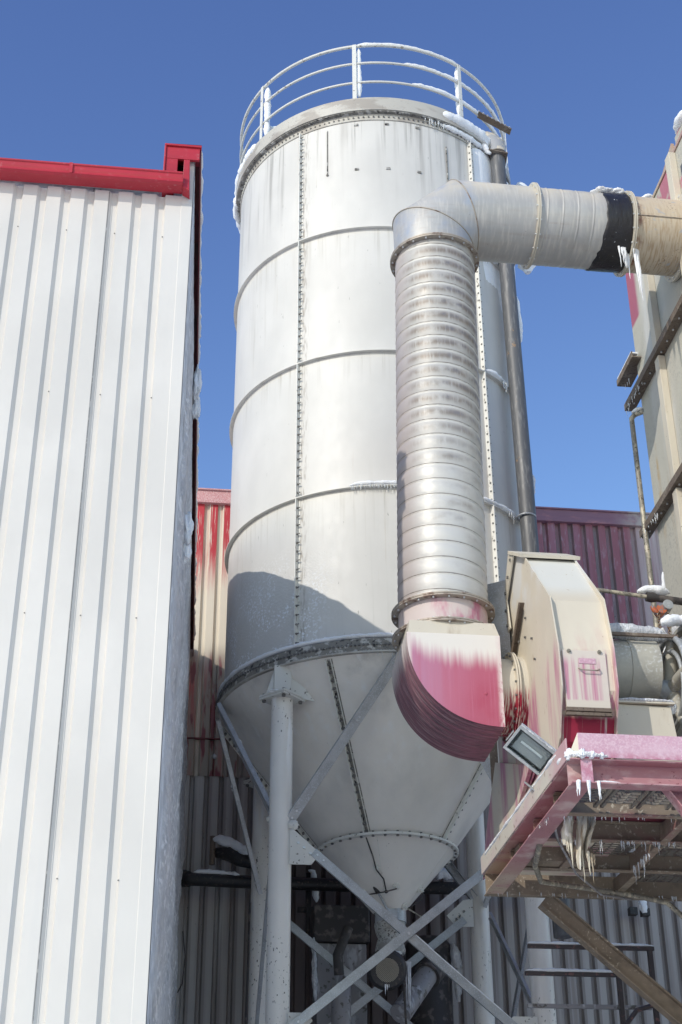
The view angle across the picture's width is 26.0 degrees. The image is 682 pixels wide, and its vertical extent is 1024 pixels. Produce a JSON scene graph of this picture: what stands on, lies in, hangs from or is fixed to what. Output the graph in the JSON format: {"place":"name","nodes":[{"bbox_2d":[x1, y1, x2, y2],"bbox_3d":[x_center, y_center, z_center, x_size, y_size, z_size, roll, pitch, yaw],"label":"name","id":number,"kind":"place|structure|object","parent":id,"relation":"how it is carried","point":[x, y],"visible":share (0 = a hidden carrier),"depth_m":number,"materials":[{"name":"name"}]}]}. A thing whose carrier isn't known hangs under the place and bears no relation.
{"place":"outdoors","nodes":[
{"label":"outdoors","id":0,"kind":"place"},
{"bbox_2d":[0,0,681,512],"label":"sky","id":1,"kind":"structure","parent":0,"point":[589,92],"materials":[{"name":"blue"}]},
{"bbox_2d":[175,488,681,1023],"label":"factory building","id":2,"kind":"structure","parent":0,"point":[607,546],"depth_m":18.04,"materials":[{"name":"metal"}]},
{"bbox_2d":[181,867,464,894],"bbox_3d":[0.269,4.367,17.579,4.448,0.321,0.409,1,-29,-3],"label":"black pipe run","id":3,"kind":"object","parent":2,"relation":"attached to","point":[213,878],"visible":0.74,"depth_m":17.38,"materials":[{"name":"black metal"}]},
{"bbox_2d":[209,835,251,868],"bbox_3d":[-1.260,4.011,17.419,0.595,0.409,0.237,-5,-30,8],"label":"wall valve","id":4,"kind":"object","parent":3,"relation":"attached to","point":[234,852],"depth_m":17.38,"materials":[{"name":"metal"}]},
{"bbox_2d":[297,869,318,934],"bbox_3d":[-0.372,4.608,17.459,0.280,0.761,0.167,3,-29,-6],"label":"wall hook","id":5,"kind":"object","parent":3,"relation":"attached to","point":[307,909],"depth_m":17.44,"materials":[{"name":"black metal"}]},
{"bbox_2d":[627,900,649,916],"bbox_3d":[3.637,4.820,18.047,0.253,0.224,0.140,3,-29,-6],"label":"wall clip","id":6,"kind":"object","parent":2,"relation":"attached to","point":[644,911],"depth_m":17.99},
{"bbox_2d":[617,110,681,633],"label":"filter tower","id":7,"kind":"structure","parent":0,"point":[653,362],"depth_m":14.20,"materials":[{"name":"beige metal"}]},
{"bbox_2d":[390,179,681,761],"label":"exhaust duct","id":8,"kind":"object","parent":7,"relation":"attached to","point":[461,688],"visible":0.98,"depth_m":12.42,"materials":[{"name":"metal"}]},
{"bbox_2d":[481,733,681,1023],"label":"steel platform","id":9,"kind":"structure","parent":7,"relation":"attached to","point":[628,805],"depth_m":9.96,"materials":[{"name":"paint"}]},
{"bbox_2d":[503,723,568,789],"bbox_3d":[1.270,1.625,9.681,0.451,0.479,0.255,7,-30,-12],"label":"floodlight","id":10,"kind":"object","parent":9,"relation":"on","point":[529,748],"visible":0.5,"depth_m":9.63,"materials":[{"name":"metal"}]},
{"bbox_2d":[483,551,619,879],"bbox_3d":[1.494,1.585,11.620,0.708,2.552,2.731,3,-29,-6],"label":"centrifugal fan","id":11,"kind":"object","parent":9,"relation":"on","point":[550,622],"visible":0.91,"depth_m":10.84},
{"bbox_2d":[490,742,513,833],"bbox_3d":[1.496,2.378,12.629,0.346,1.400,0.255,-25,-38,37],"label":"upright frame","id":12,"kind":"object","parent":11,"relation":"attached to","point":[494,756],"depth_m":12.79,"materials":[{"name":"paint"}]},
{"bbox_2d":[561,649,610,707],"bbox_3d":[1.719,1.163,10.352,0.312,0.440,0.050,3,-29,-6],"label":"access door","id":13,"kind":"structure","parent":11,"relation":"in","point":[584,672],"depth_m":10.35,"materials":[{"name":"metal"}]},
{"bbox_2d":[610,614,681,848],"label":"belt drive","id":14,"kind":"structure","parent":11,"relation":"attached to","point":[650,686],"depth_m":10.91,"materials":[{"name":"metal"}]},
{"bbox_2d":[561,816,595,879],"bbox_3d":[1.523,2.116,9.428,0.214,0.518,0.142,3,-29,-6],"label":"frozen drip","id":15,"kind":"object","parent":9,"relation":"hanging from","point":[585,827],"visible":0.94,"depth_m":9.44},
{"bbox_2d":[554,829,631,899],"bbox_3d":[1.728,2.499,10.396,0.137,0.177,1.840,-13,-32,22],"label":"thin cable","id":16,"kind":"object","parent":9,"relation":"attached to","point":[577,874],"visible":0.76,"depth_m":10.34,"materials":[{"name":"rubber"}]},
{"bbox_2d":[532,844,681,918],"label":"thick cable","id":17,"kind":"object","parent":9,"relation":"attached to","point":[669,904],"visible":1,"depth_m":10.87,"materials":[{"name":"rubber"}]},
{"bbox_2d":[597,585,681,604],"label":"support pipe","id":18,"kind":"object","parent":7,"relation":"attached to","point":[656,593],"visible":0.97,"depth_m":12.53,"materials":[{"name":"grey metal"}]},
{"bbox_2d":[650,572,672,653],"bbox_3d":[2.695,0.866,12.545,0.301,0.959,0.323,3,-29,-6],"label":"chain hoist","id":19,"kind":"object","parent":18,"relation":"hanging from","point":[660,610],"visible":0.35,"depth_m":12.42,"materials":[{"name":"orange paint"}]},
{"bbox_2d":[629,407,662,655],"bbox_3d":[2.996,0.265,14.208,0.192,3.014,0.070,-26,-38,38],"label":"conduit pipe","id":20,"kind":"object","parent":7,"relation":"attached to","point":[637,411],"visible":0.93,"depth_m":14.45,"materials":[{"name":"grey metal"}]},
{"label":"ground","id":21,"kind":"structure","parent":0,"visible":0},
{"bbox_2d":[0,143,203,1023],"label":"metal clad hall","id":22,"kind":"structure","parent":21,"relation":"on","point":[100,325],"depth_m":9.53,"materials":[{"name":"metal"}]},
{"bbox_2d":[177,931,185,992],"bbox_3d":[-1.845,5.218,17.138,0.085,0.704,0.024,-8,-30,13],"label":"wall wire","id":23,"kind":"object","parent":22,"relation":"attached to","point":[184,961],"depth_m":17.13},
{"bbox_2d":[309,904,369,1023],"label":"grey cabinet","id":24,"kind":"object","parent":21,"relation":"on","point":[327,923],"visible":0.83,"depth_m":16.80,"materials":[{"name":"grey metal"}]},
{"bbox_2d":[215,43,556,1023],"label":"storage silo","id":25,"kind":"object","parent":21,"relation":"on","point":[359,783],"visible":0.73,"depth_m":16.26,"materials":[{"name":"white paint"}]},
{"bbox_2d":[245,903,250,1023],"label":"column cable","id":26,"kind":"object","parent":25,"relation":"attached to","point":[248,952],"depth_m":16.24,"materials":[{"name":"black rubber"}]},
{"bbox_2d":[331,925,352,1023],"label":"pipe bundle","id":27,"kind":"object","parent":25,"relation":"attached to","point":[341,1008],"visible":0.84,"depth_m":15.97,"materials":[{"name":"grey metal"}]},
{"bbox_2d":[373,887,420,956],"bbox_3d":[0.555,4.364,15.312,0.558,0.973,0.449,3,-29,-6],"label":"rotary valve","id":28,"kind":"object","parent":25,"relation":"attached to","point":[386,933],"visible":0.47,"depth_m":15.26,"materials":[{"name":"metal"}]},
{"bbox_2d":[367,950,410,1008],"bbox_3d":[0.464,4.668,14.804,0.456,0.632,0.523,3,-29,-6],"label":"electric motor","id":29,"kind":"object","parent":28,"relation":"attached to","point":[391,971],"visible":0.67,"depth_m":14.63,"materials":[{"name":"grey metal"}]},
{"bbox_2d":[402,983,406,1023],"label":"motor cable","id":30,"kind":"object","parent":29,"relation":"hanging from","point":[404,998],"visible":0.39,"depth_m":14.77,"materials":[{"name":"black rubber"}]},
{"bbox_2d":[390,957,445,1023],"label":"screw conveyor","id":31,"kind":"object","parent":28,"relation":"attached to","point":[428,976],"visible":0.85,"depth_m":15.58,"materials":[{"name":"grey metal"}]},
{"bbox_2d":[477,110,571,938],"bbox_3d":[1.825,-0.505,16.863,0.912,10.572,0.478,-12,-31,19],"label":"filling pipe","id":32,"kind":"object","parent":25,"relation":"attached to","point":[496,152],"visible":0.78,"depth_m":17.32,"materials":[{"name":"metal"}]},
{"bbox_2d":[405,935,462,1023],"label":"cyclone tube","id":33,"kind":"object","parent":21,"relation":"on","point":[436,1006],"visible":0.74,"depth_m":16.48,"materials":[{"name":"metal"}]},
{"bbox_2d":[525,941,659,1023],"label":"stair railing","id":34,"kind":"object","parent":21,"relation":"on","point":[621,1007],"visible":0.81,"depth_m":13.39,"materials":[{"name":"metal"}]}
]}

